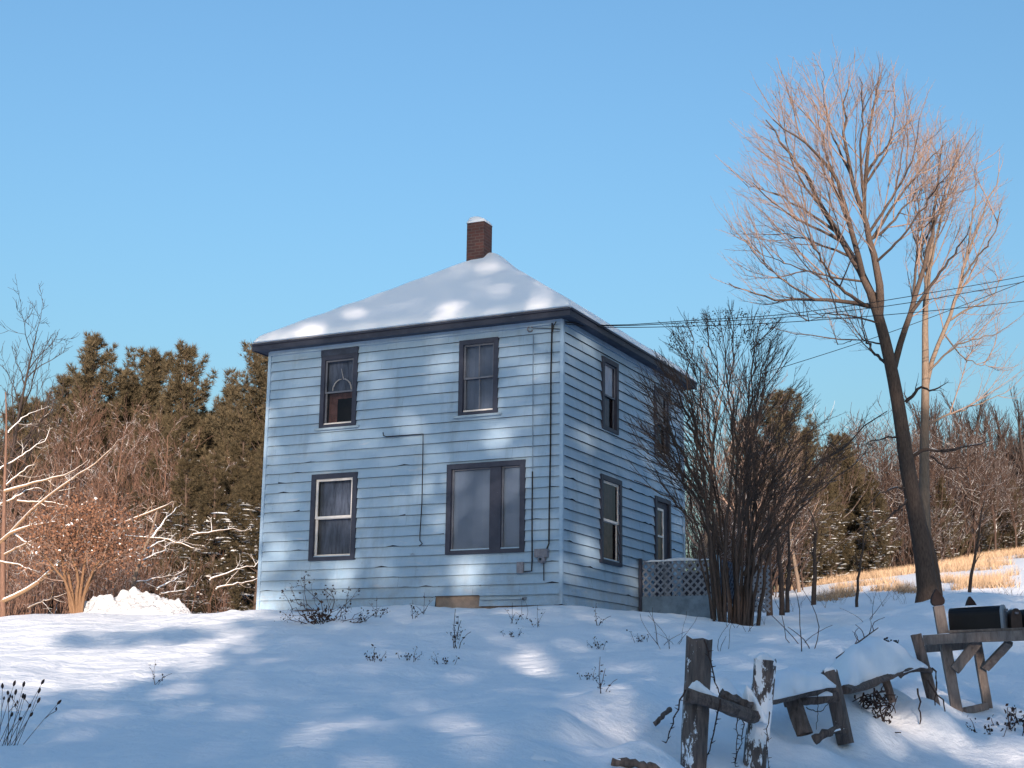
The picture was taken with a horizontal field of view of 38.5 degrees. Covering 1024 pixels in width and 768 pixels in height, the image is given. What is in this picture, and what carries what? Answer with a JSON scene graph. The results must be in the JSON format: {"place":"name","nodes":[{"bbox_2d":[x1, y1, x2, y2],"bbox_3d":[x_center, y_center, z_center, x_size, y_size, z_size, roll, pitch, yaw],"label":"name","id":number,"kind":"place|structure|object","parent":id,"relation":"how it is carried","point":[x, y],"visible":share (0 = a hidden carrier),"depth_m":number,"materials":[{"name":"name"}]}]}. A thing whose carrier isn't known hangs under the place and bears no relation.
{"place":"outdoors","nodes":[
{"label":"outdoors","id":0,"kind":"place"},
{"bbox_2d":[0,554,1023,767],"bbox_3d":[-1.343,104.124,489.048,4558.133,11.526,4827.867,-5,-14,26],"label":"snowy ground","id":1,"kind":"structure","parent":0,"point":[264,688],"depth_m":14.59,"materials":[{"name":"snow"}]},
{"bbox_2d":[0,422,51,614],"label":"bare tree","id":2,"kind":"object","parent":1,"relation":"on","point":[16,463],"visible":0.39,"depth_m":47.35,"materials":[{"name":"brown plant"}]},
{"bbox_2d":[0,393,52,485],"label":"pine tree","id":3,"kind":"object","parent":1,"relation":"on","point":[28,419],"visible":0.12,"depth_m":63.03,"materials":[{"name":"green plant"}]},
{"bbox_2d":[0,440,52,614],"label":"pine tree","id":4,"kind":"object","parent":1,"relation":"on","point":[8,454],"visible":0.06,"depth_m":50.12,"materials":[{"name":"green plant"}]},
{"bbox_2d":[6,554,53,615],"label":"brush","id":5,"kind":"object","parent":1,"relation":"on","point":[12,607],"visible":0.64,"depth_m":33.89,"materials":[{"name":"brown plant"}]},
{"bbox_2d":[0,679,60,745],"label":"seed head plant","id":6,"kind":"object","parent":1,"relation":"on","point":[23,696],"visible":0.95,"depth_m":9.18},
{"bbox_2d":[0,507,80,613],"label":"brush","id":7,"kind":"object","parent":1,"relation":"on","point":[52,589],"visible":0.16,"depth_m":40.01,"materials":[{"name":"brown plant"}]},
{"bbox_2d":[0,457,86,615],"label":"brush","id":8,"kind":"object","parent":1,"relation":"on","point":[8,540],"visible":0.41,"depth_m":36.70,"materials":[{"name":"brown plant"}]},
{"bbox_2d":[9,437,79,598],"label":"bare tree","id":9,"kind":"object","parent":1,"relation":"on","point":[53,467],"visible":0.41,"depth_m":46.56,"materials":[{"name":"brown plant"}]},
{"bbox_2d":[0,508,107,614],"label":"brush","id":10,"kind":"object","parent":1,"relation":"on","point":[66,600],"visible":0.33,"depth_m":36.49,"materials":[{"name":"brown plant"}]},
{"bbox_2d":[14,370,94,613],"bbox_3d":[-18.961,5.037,60.193,4.912,11.718,4.924,0,-12,3],"label":"pine tree","id":11,"kind":"object","parent":1,"relation":"on","point":[67,383],"visible":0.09,"depth_m":60.85,"materials":[{"name":"green plant"}]},
{"bbox_2d":[0,277,120,537],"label":"bare tree","id":12,"kind":"object","parent":1,"relation":"on","point":[15,432],"visible":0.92,"depth_m":46.82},
{"bbox_2d":[28,413,98,613],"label":"bare tree","id":13,"kind":"object","parent":1,"relation":"on","point":[60,460],"visible":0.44,"depth_m":47.55,"materials":[{"name":"brown plant"}]},
{"bbox_2d":[37,387,108,585],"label":"bare tree","id":14,"kind":"object","parent":1,"relation":"on","point":[71,425],"visible":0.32,"depth_m":52.33,"materials":[{"name":"brown plant"}]},
{"bbox_2d":[0,429,158,615],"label":"brush","id":15,"kind":"object","parent":1,"relation":"on","point":[14,520],"visible":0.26,"depth_m":44.92,"materials":[{"name":"brown plant"}]},
{"bbox_2d":[40,382,119,587],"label":"bare tree","id":16,"kind":"object","parent":1,"relation":"on","point":[80,423],"visible":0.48,"depth_m":49.34,"materials":[{"name":"brown plant"}]},
{"bbox_2d":[2,475,160,613],"bbox_3d":[-12.824,4.982,42.358,4.493,4.804,3.936,-9,-16,39],"label":"brush","id":17,"kind":"object","parent":1,"relation":"on","point":[54,609],"visible":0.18,"depth_m":42.25,"materials":[{"name":"brown plant"}]},
{"bbox_2d":[0,479,164,613],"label":"leafy tree","id":18,"kind":"object","parent":1,"relation":"on","point":[76,604],"visible":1,"depth_m":30.90,"materials":[{"name":"orange plant"}]},
{"bbox_2d":[26,329,143,613],"bbox_3d":[-15.851,3.849,55.318,5.163,12.316,5.176,-10,-16,40],"label":"pine tree","id":19,"kind":"object","parent":1,"relation":"on","point":[90,379],"visible":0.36,"depth_m":55.80,"materials":[{"name":"green plant"}]},
{"bbox_2d":[29,490,157,613],"bbox_3d":[-10.921,4.574,37.714,3.587,3.646,3.943,4,-13,-15],"label":"brush","id":20,"kind":"object","parent":1,"relation":"on","point":[74,578],"visible":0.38,"depth_m":37.68,"materials":[{"name":"brown plant"}]},
{"bbox_2d":[1,389,186,613],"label":"brush","id":21,"kind":"object","parent":1,"relation":"on","point":[80,476],"visible":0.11,"depth_m":49.80,"materials":[{"name":"brown plant"}]},
{"bbox_2d":[0,392,201,616],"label":"bare tree","id":22,"kind":"object","parent":1,"relation":"on","point":[4,599],"visible":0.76,"depth_m":32.82,"materials":[{"name":"brown plant"}]},
{"bbox_2d":[0,423,220,614],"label":"brush","id":23,"kind":"object","parent":1,"relation":"on","point":[112,505],"visible":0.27,"depth_m":45.08,"materials":[{"name":"brown plant"}]},
{"bbox_2d":[69,428,160,597],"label":"bare tree","id":24,"kind":"object","parent":1,"relation":"on","point":[102,475],"visible":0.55,"depth_m":45.15,"materials":[{"name":"brown plant"}]},
{"bbox_2d":[74,392,169,593],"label":"bare tree","id":25,"kind":"object","parent":1,"relation":"on","point":[119,466],"visible":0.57,"depth_m":48.41,"materials":[{"name":"brown plant"}]},
{"bbox_2d":[69,510,182,594],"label":"brush","id":26,"kind":"object","parent":1,"relation":"on","point":[117,577],"visible":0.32,"depth_m":40.55,"materials":[{"name":"brown plant"}]},
{"bbox_2d":[64,345,201,588],"bbox_3d":[-14.732,4.317,57.450,5.544,12.303,6.118,11,-16,-38],"label":"pine tree","id":27,"kind":"object","parent":1,"relation":"on","point":[151,383],"visible":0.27,"depth_m":57.85,"materials":[{"name":"green plant"}]},
{"bbox_2d":[96,453,173,596],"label":"pine tree","id":28,"kind":"object","parent":1,"relation":"on","point":[151,467],"visible":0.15,"depth_m":47.07,"materials":[{"name":"green plant"}]},
{"bbox_2d":[100,416,169,593],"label":"bare tree","id":29,"kind":"object","parent":1,"relation":"on","point":[132,477],"visible":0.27,"depth_m":50.85,"materials":[{"name":"brown plant"}]},
{"bbox_2d":[26,445,246,598],"bbox_3d":[-11.058,4.853,44.389,6.407,5.924,5.830,-11,-17,42],"label":"brush","id":30,"kind":"object","parent":1,"relation":"on","point":[150,482],"visible":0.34,"depth_m":42.97,"materials":[{"name":"brown plant"}]},
{"bbox_2d":[83,586,191,614],"bbox_3d":[-8.074,4.731,31.190,2.700,0.831,1.600,1,-12,0],"label":"snow pile","id":31,"kind":"object","parent":1,"relation":"on","point":[133,600],"visible":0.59,"depth_m":30.82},
{"bbox_2d":[75,403,201,585],"bbox_3d":[-12.227,4.510,47.808,4.168,7.951,2.525,-5,-13,23],"label":"bare tree","id":32,"kind":"object","parent":1,"relation":"on","point":[163,463],"visible":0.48,"depth_m":47.76,"materials":[{"name":"brown plant"}]},
{"bbox_2d":[99,430,177,563],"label":"bare tree","id":33,"kind":"object","parent":1,"relation":"on","point":[140,463],"visible":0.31,"depth_m":48.23,"materials":[{"name":"brown plant"}]},
{"bbox_2d":[114,338,218,589],"bbox_3d":[-12.077,3.980,53.594,4.812,11.478,4.824,11,-16,-38],"label":"pine tree","id":34,"kind":"object","parent":1,"relation":"on","point":[183,395],"visible":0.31,"depth_m":53.79,"materials":[{"name":"green plant"}]},
{"bbox_2d":[112,538,223,611],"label":"brush","id":35,"kind":"object","parent":1,"relation":"on","point":[188,591],"visible":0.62,"depth_m":37.81,"materials":[{"name":"brown plant"}]},
{"bbox_2d":[136,438,211,609],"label":"pine tree","id":36,"kind":"object","parent":1,"relation":"on","point":[196,491],"visible":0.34,"depth_m":44.98,"materials":[{"name":"green plant"}]},
{"bbox_2d":[139,431,212,582],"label":"bare tree","id":37,"kind":"object","parent":1,"relation":"on","point":[167,483],"visible":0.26,"depth_m":46.10,"materials":[{"name":"brown plant"}]},
{"bbox_2d":[130,500,257,594],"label":"bare tree","id":38,"kind":"object","parent":1,"relation":"on","point":[134,579],"visible":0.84,"depth_m":35.28,"materials":[{"name":"brown plant"}]},
{"bbox_2d":[182,405,227,593],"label":"pine tree","id":39,"kind":"object","parent":1,"relation":"on","point":[211,441],"visible":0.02,"depth_m":60.47,"materials":[{"name":"green plant"}]},
{"bbox_2d":[165,449,254,613],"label":"pine tree","id":40,"kind":"object","parent":1,"relation":"on","point":[217,498],"visible":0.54,"depth_m":40.74,"materials":[{"name":"green plant"}]},
{"bbox_2d":[182,422,260,613],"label":"pine tree","id":41,"kind":"object","parent":1,"relation":"on","point":[235,479],"visible":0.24,"depth_m":43.38,"materials":[{"name":"green plant"}]},
{"bbox_2d":[194,555,253,612],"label":"brush","id":42,"kind":"object","parent":1,"relation":"on","point":[223,602],"visible":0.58,"depth_m":39.36,"materials":[{"name":"brown plant"}]},
{"bbox_2d":[189,339,267,603],"bbox_3d":[-9.092,3.742,52.089,5.113,11.347,5.643,-6,-14,29],"label":"pine tree","id":43,"kind":"object","parent":1,"relation":"on","point":[254,400],"visible":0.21,"depth_m":52.26,"materials":[{"name":"green plant"}]},
{"bbox_2d":[206,435,264,610],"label":"pine tree","id":44,"kind":"object","parent":1,"relation":"on","point":[252,492],"visible":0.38,"depth_m":39.70,"materials":[{"name":"green plant"}]},
{"bbox_2d":[279,571,387,623],"bbox_3d":[-3.048,3.865,24.253,2.028,1.466,1.047,0,-12,1],"label":"bare shrub","id":45,"kind":"object","parent":1,"relation":"on","point":[322,615],"visible":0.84,"depth_m":24.24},
{"bbox_2d":[251,216,697,611],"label":"house","id":46,"kind":"structure","parent":1,"relation":"on","point":[446,437],"depth_m":29.58,"materials":[{"name":"blue"}]},
{"bbox_2d":[308,472,358,560],"bbox_3d":[-3.535,2.768,30.209,1.107,1.784,0.619,-5,-14,26],"label":"window","id":47,"kind":"structure","parent":46,"relation":"in","point":[333,503],"depth_m":30.11,"materials":[{"name":"glass"}]},
{"bbox_2d":[314,346,358,430],"bbox_3d":[-3.494,0.152,30.763,1.070,1.723,0.650,-5,-14,26],"label":"window","id":48,"kind":"structure","parent":46,"relation":"in","point":[339,367],"depth_m":30.69,"materials":[{"name":"glass"}]},
{"bbox_2d":[453,337,501,418],"bbox_3d":[-0.549,-0.072,29.322,1.052,1.585,0.650,-5,-14,26],"label":"window","id":49,"kind":"structure","parent":46,"relation":"in","point":[478,379],"depth_m":29.17,"materials":[{"name":"glass"}]},
{"bbox_2d":[445,459,525,554],"bbox_3d":[-0.397,2.454,28.690,1.715,1.782,0.619,-5,-14,26],"label":"window","id":50,"kind":"structure","parent":46,"relation":"in","point":[485,501],"depth_m":28.50,"materials":[{"name":"glass"}]},
{"bbox_2d":[600,356,618,434],"bbox_3d":[1.780,0.265,30.472,0.619,1.520,0.850,-5,-14,26],"label":"window","id":51,"kind":"structure","parent":46,"relation":"in","point":[610,369],"depth_m":30.54,"materials":[{"name":"paint"}]},
{"bbox_2d":[599,474,622,566],"bbox_3d":[1.766,2.810,29.951,0.619,1.785,1.095,-5,-14,26],"label":"window","id":52,"kind":"structure","parent":46,"relation":"in","point":[610,505],"depth_m":30.08,"materials":[{"name":"glass"}]},
{"bbox_2d":[653,386,669,460],"bbox_3d":[3.122,0.914,33.111,0.619,1.550,0.920,-5,-14,26],"label":"window","id":53,"kind":"structure","parent":46,"relation":"in","point":[655,390],"depth_m":33.24,"materials":[{"name":"glass"}]},
{"bbox_2d":[653,495,671,595],"bbox_3d":[3.312,3.750,32.372,0.145,2.460,0.960,-5,-14,26],"label":"door","id":54,"kind":"structure","parent":46,"relation":"in","point":[665,509],"depth_m":32.56,"materials":[{"name":"paint"}]},
{"bbox_2d":[611,757,659,767],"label":"fallen rail","id":55,"kind":"object","parent":1,"relation":"on","point":[626,762],"visible":1,"depth_m":8.22,"materials":[{"name":"brown wood"}]},
{"bbox_2d":[639,555,770,618],"bbox_3d":[4.452,4.547,31.462,2.640,1.460,2.777,-5,-14,26],"label":"porch","id":56,"kind":"object","parent":1,"relation":"on","point":[692,599],"visible":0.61,"depth_m":30.59,"materials":[{"name":"paint"}]},
{"bbox_2d":[684,345,770,571],"bbox_3d":[6.013,3.104,48.032,4.194,9.165,3.483,-11,-17,43],"label":"bare tree","id":57,"kind":"object","parent":1,"relation":"on","point":[719,491],"visible":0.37,"depth_m":47.94,"materials":[{"name":"brown plant"}]},
{"bbox_2d":[696,365,796,545],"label":"bare tree","id":58,"kind":"object","parent":1,"relation":"on","point":[754,444],"visible":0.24,"depth_m":52.39,"materials":[{"name":"brown plant"}]},
{"bbox_2d":[685,478,813,586],"bbox_3d":[7.053,5.515,50.181,6.573,4.679,4.421,-1,-13,10],"label":"brush","id":59,"kind":"object","parent":1,"relation":"on","point":[696,552],"visible":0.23,"depth_m":49.64,"materials":[{"name":"brown plant"}]},
{"bbox_2d":[616,300,891,625],"bbox_3d":[4.749,1.302,28.023,5.633,6.844,4.452,2,-12,-5],"label":"tall shrub","id":60,"kind":"object","parent":1,"relation":"on","point":[744,596],"visible":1,"depth_m":27.62,"materials":[{"name":"brown plant"}]},
{"bbox_2d":[685,467,829,603],"bbox_3d":[7.898,5.428,51.963,4.823,5.105,7.170,5,-13,-20],"label":"brush","id":61,"kind":"object","parent":1,"relation":"on","point":[773,578],"visible":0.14,"depth_m":51.58,"materials":[{"name":"brown plant"}]},
{"bbox_2d":[695,462,840,597],"bbox_3d":[9.470,5.649,56.033,5.225,5.530,7.768,-9,-16,38],"label":"brush","id":62,"kind":"object","parent":1,"relation":"on","point":[773,529],"visible":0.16,"depth_m":55.93,"materials":[{"name":"brown plant"}]},
{"bbox_2d":[685,428,851,597],"bbox_3d":[8.202,5.275,56.461,9.561,6.806,6.431,-1,-13,8],"label":"brush","id":63,"kind":"object","parent":1,"relation":"on","point":[777,573],"visible":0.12,"depth_m":55.64,"materials":[{"name":"brown plant"}]},
{"bbox_2d":[763,488,792,614],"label":"sapling","id":64,"kind":"object","parent":1,"relation":"on","point":[781,590],"visible":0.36,"depth_m":35.83,"materials":[{"name":"brown plant"}]},
{"bbox_2d":[728,386,836,586],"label":"pine tree","id":65,"kind":"object","parent":1,"relation":"on","point":[830,503],"visible":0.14,"depth_m":66.23,"materials":[{"name":"green plant"}]},
{"bbox_2d":[693,421,882,594],"bbox_3d":[10.065,5.229,60.151,6.833,7.232,10.158,6,-13,-22],"label":"brush","id":66,"kind":"object","parent":1,"relation":"on","point":[798,550],"visible":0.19,"depth_m":59.01,"materials":[{"name":"brown plant"}]},
{"bbox_2d":[782,519,800,612],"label":"sapling","id":67,"kind":"object","parent":1,"relation":"on","point":[787,600],"visible":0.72,"depth_m":40.76,"materials":[{"name":"brown plant"}]},
{"bbox_2d":[759,428,829,591],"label":"bare tree","id":68,"kind":"object","parent":1,"relation":"on","point":[798,585],"visible":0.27,"depth_m":58.24,"materials":[{"name":"brown plant"}]},
{"bbox_2d":[773,468,838,587],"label":"pine tree","id":69,"kind":"object","parent":1,"relation":"on","point":[820,562],"visible":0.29,"depth_m":63.76,"materials":[{"name":"green plant"}]},
{"bbox_2d":[721,417,895,592],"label":"brush","id":70,"kind":"object","parent":1,"relation":"on","point":[837,482],"visible":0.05,"depth_m":68.22,"materials":[{"name":"brown plant"}]},
{"bbox_2d":[680,633,939,767],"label":"rail fence","id":71,"kind":"object","parent":1,"relation":"on","point":[868,663],"visible":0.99,"depth_m":10.41,"materials":[{"name":"grey wood"}]},
{"bbox_2d":[804,506,822,604],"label":"sapling","id":72,"kind":"object","parent":1,"relation":"on","point":[814,583],"visible":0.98,"depth_m":44.90,"materials":[{"name":"brown plant"}]},
{"bbox_2d":[811,724,847,744],"bbox_3d":[2.334,2.572,10.747,0.318,0.147,0.096,7,-14,-25],"label":"fallen rail","id":73,"kind":"object","parent":1,"relation":"on","point":[818,738],"visible":1,"depth_m":10.71,"materials":[{"name":"grey wood"}]},
{"bbox_2d":[811,475,858,579],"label":"pine tree","id":74,"kind":"object","parent":1,"relation":"on","point":[833,555],"visible":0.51,"depth_m":66.73,"materials":[{"name":"green plant"}]},
{"bbox_2d":[814,432,872,577],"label":"pine tree","id":75,"kind":"object","parent":1,"relation":"on","point":[850,460],"visible":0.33,"depth_m":72.03,"materials":[{"name":"green plant"}]},
{"bbox_2d":[710,40,995,602],"bbox_3d":[8.024,-1.643,34.864,6.819,14.159,11.349,-4,-13,20],"label":"bare tree","id":76,"kind":"object","parent":1,"relation":"on","point":[928,578],"visible":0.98,"depth_m":33.94,"materials":[{"name":"brown plant"}]},
{"bbox_2d":[837,464,882,574],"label":"pine tree","id":77,"kind":"object","parent":1,"relation":"on","point":[855,497],"visible":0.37,"depth_m":71.84,"materials":[{"name":"green plant"}]},
{"bbox_2d":[848,468,904,571],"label":"pine tree","id":78,"kind":"object","parent":1,"relation":"on","point":[880,547],"visible":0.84,"depth_m":69.01,"materials":[{"name":"green plant"}]},
{"bbox_2d":[814,428,963,575],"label":"brush","id":79,"kind":"object","parent":1,"relation":"on","point":[897,561],"visible":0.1,"depth_m":76.46,"materials":[{"name":"brown plant"}]},
{"bbox_2d":[818,418,972,571],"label":"brush","id":80,"kind":"object","parent":1,"relation":"on","point":[910,541],"visible":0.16,"depth_m":75.32,"materials":[{"name":"brown plant"}]},
{"bbox_2d":[848,501,944,569],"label":"brush","id":81,"kind":"object","parent":1,"relation":"on","point":[913,563],"visible":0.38,"depth_m":70.13,"materials":[{"name":"brown plant"}]},
{"bbox_2d":[774,546,1023,601],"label":"field grass","id":82,"kind":"structure","parent":1,"relation":"on","point":[995,562],"depth_m":56.07,"materials":[{"name":"plant"}]},
{"bbox_2d":[852,667,945,732],"bbox_3d":[3.117,2.545,11.732,0.812,0.561,0.469,0,-12,2],"label":"bramble tangle","id":83,"kind":"object","parent":1,"relation":"on","point":[869,702],"visible":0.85,"depth_m":11.75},
{"bbox_2d":[813,405,1013,567],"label":"brush","id":84,"kind":"object","parent":1,"relation":"on","point":[929,482],"visible":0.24,"depth_m":79.51,"materials":[{"name":"brown plant"}]},
{"bbox_2d":[837,434,994,568],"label":"brush","id":85,"kind":"object","parent":1,"relation":"on","point":[896,515],"visible":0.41,"depth_m":75.80,"materials":[{"name":"brown plant"}]},
{"bbox_2d":[815,393,1023,568],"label":"brush","id":86,"kind":"object","parent":1,"relation":"on","point":[938,439],"visible":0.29,"depth_m":80.92,"materials":[{"name":"brown plant"}]},
{"bbox_2d":[844,419,1023,567],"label":"brush","id":87,"kind":"object","parent":1,"relation":"on","point":[981,502],"visible":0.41,"depth_m":77.75,"materials":[{"name":"brown plant"}]},
{"bbox_2d":[850,403,1023,559],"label":"brush","id":88,"kind":"object","parent":1,"relation":"on","point":[885,430],"visible":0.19,"depth_m":85.60,"materials":[{"name":"brown plant"}]},
{"bbox_2d":[909,496,987,561],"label":"brush","id":89,"kind":"object","parent":1,"relation":"on","point":[944,548],"visible":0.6,"depth_m":71.96,"materials":[{"name":"brown plant"}]},
{"bbox_2d":[876,440,1023,557],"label":"brush","id":90,"kind":"object","parent":1,"relation":"on","point":[971,500],"visible":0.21,"depth_m":79.29,"materials":[{"name":"brown plant"}]},
{"bbox_2d":[930,475,971,559],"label":"pine tree","id":91,"kind":"object","parent":1,"relation":"on","point":[951,519],"visible":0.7,"depth_m":76.09,"materials":[{"name":"green plant"}]},
{"bbox_2d":[879,416,1022,552],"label":"brush","id":92,"kind":"object","parent":1,"relation":"on","point":[1001,419],"visible":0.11,"depth_m":84.21,"materials":[{"name":"brown plant"}]},
{"bbox_2d":[903,121,1023,533],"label":"bare tree","id":93,"kind":"object","parent":1,"relation":"on","point":[927,369],"visible":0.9,"depth_m":37.67,"materials":[{"name":"brown plant"}]},
{"bbox_2d":[937,412,999,550],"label":"bare tree","id":94,"kind":"object","parent":1,"relation":"on","point":[969,476],"visible":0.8,"depth_m":78.68,"materials":[{"name":"brown plant"}]},
{"bbox_2d":[922,589,1023,712],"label":"mailbox stand","id":95,"kind":"object","parent":1,"relation":"on","point":[945,641],"visible":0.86,"depth_m":13.94,"materials":[{"name":"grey wood"}]},
{"bbox_2d":[948,604,1007,629],"bbox_3d":[4.519,2.264,14.168,0.550,0.252,0.196,-7,-14,31],"label":"mailbox","id":96,"kind":"object","parent":95,"relation":"on","point":[970,617],"visible":0.88,"depth_m":14.10,"materials":[{"name":"black paint"}]},
{"bbox_2d":[960,483,997,554],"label":"pine tree","id":97,"kind":"object","parent":1,"relation":"on","point":[985,542],"visible":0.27,"depth_m":81.84,"materials":[{"name":"green plant"}]},
{"bbox_2d":[968,491,989,592],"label":"sapling","id":98,"kind":"object","parent":1,"relation":"on","point":[977,544],"visible":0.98,"depth_m":35.94,"materials":[{"name":"brown plant"}]},
{"bbox_2d":[956,404,1007,549],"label":"bare tree","id":99,"kind":"object","parent":1,"relation":"on","point":[987,448],"visible":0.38,"depth_m":85.89,"materials":[{"name":"brown plant"}]},
{"bbox_2d":[964,430,1022,550],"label":"bare tree","id":100,"kind":"object","parent":1,"relation":"on","point":[994,519],"visible":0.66,"depth_m":80.56,"materials":[{"name":"brown plant"}]},
{"bbox_2d":[976,484,1013,552],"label":"pine tree","id":101,"kind":"object","parent":1,"relation":"on","point":[1004,539],"visible":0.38,"depth_m":83.98,"materials":[{"name":"green plant"}]},
{"bbox_2d":[981,398,1023,547],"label":"bare tree","id":102,"kind":"object","parent":1,"relation":"on","point":[998,426],"visible":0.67,"depth_m":90.33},
{"bbox_2d":[992,449,1023,548],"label":"bare tree","id":103,"kind":"object","parent":1,"relation":"on","point":[1012,513],"visible":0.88,"depth_m":82.58,"materials":[{"name":"brown plant"}]},
{"bbox_2d":[997,479,1023,550],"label":"pine tree","id":104,"kind":"object","parent":1,"relation":"on","point":[1021,539],"visible":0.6,"depth_m":84.14,"materials":[{"name":"green plant"}]},
{"bbox_2d":[1008,382,1023,477],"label":"bare tree","id":105,"kind":"object","parent":1,"relation":"on","point":[1021,443],"visible":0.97,"depth_m":89.87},
{"bbox_2d":[0,0,1023,590],"label":"sky","id":106,"kind":"structure","parent":0,"point":[213,175],"materials":[{"name":"blue"}]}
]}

